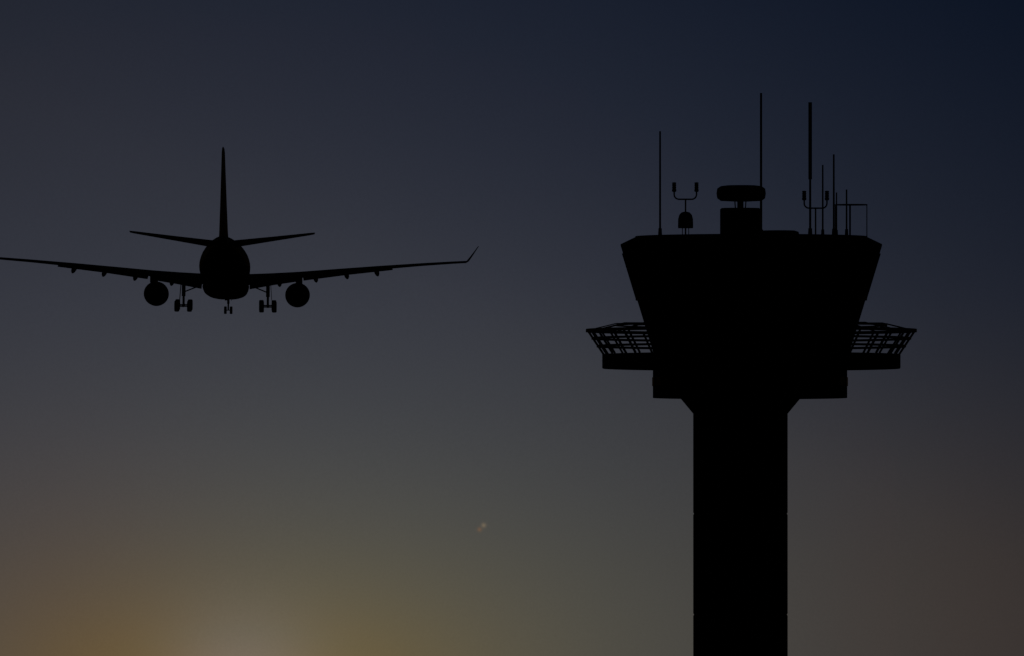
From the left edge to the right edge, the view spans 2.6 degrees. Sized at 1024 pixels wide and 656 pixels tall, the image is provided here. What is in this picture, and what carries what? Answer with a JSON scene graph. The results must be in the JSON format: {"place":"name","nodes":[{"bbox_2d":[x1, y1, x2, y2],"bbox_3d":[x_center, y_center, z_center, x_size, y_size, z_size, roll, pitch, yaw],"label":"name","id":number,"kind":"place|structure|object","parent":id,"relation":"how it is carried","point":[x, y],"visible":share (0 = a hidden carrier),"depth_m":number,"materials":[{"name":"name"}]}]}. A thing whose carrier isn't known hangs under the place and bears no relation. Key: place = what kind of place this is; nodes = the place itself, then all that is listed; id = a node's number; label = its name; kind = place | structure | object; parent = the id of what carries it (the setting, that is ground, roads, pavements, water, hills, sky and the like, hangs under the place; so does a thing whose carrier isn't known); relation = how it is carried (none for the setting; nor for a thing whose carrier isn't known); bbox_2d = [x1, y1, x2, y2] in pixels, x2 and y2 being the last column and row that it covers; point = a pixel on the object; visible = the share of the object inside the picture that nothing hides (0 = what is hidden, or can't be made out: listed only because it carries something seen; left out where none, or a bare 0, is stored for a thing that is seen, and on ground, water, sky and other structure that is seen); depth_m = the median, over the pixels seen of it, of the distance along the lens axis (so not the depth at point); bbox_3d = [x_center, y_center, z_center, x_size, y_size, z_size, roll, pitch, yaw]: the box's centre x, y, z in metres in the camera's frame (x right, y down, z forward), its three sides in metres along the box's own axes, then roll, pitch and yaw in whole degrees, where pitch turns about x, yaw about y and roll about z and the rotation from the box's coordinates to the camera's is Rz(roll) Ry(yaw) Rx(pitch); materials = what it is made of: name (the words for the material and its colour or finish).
{"place":"outdoors","nodes":[
{"label":"outdoors","id":0,"kind":"place"},
{"bbox_2d":[0,147,478,313],"bbox_3d":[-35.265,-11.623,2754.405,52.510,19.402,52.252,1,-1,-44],"label":"airliner","id":1,"kind":"object","parent":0,"point":[224,268],"visible":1,"depth_m":2753.79,"materials":[{"name":"white paint"}]},
{"bbox_2d":[0,0,1023,655],"label":"sky","id":2,"kind":"structure","parent":0,"point":[431,460],"materials":[{"name":"blue"}]},
{"bbox_3d":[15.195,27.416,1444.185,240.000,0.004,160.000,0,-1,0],"label":"apron pavement","id":3,"kind":"structure","parent":0,"visible":0},
{"bbox_2d":[586,93,916,655],"bbox_3d":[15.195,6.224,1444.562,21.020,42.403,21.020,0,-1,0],"label":"control tower","id":4,"kind":"structure","parent":3,"relation":"on","point":[751,326],"depth_m":1441.14,"materials":[{"name":"concrete"}]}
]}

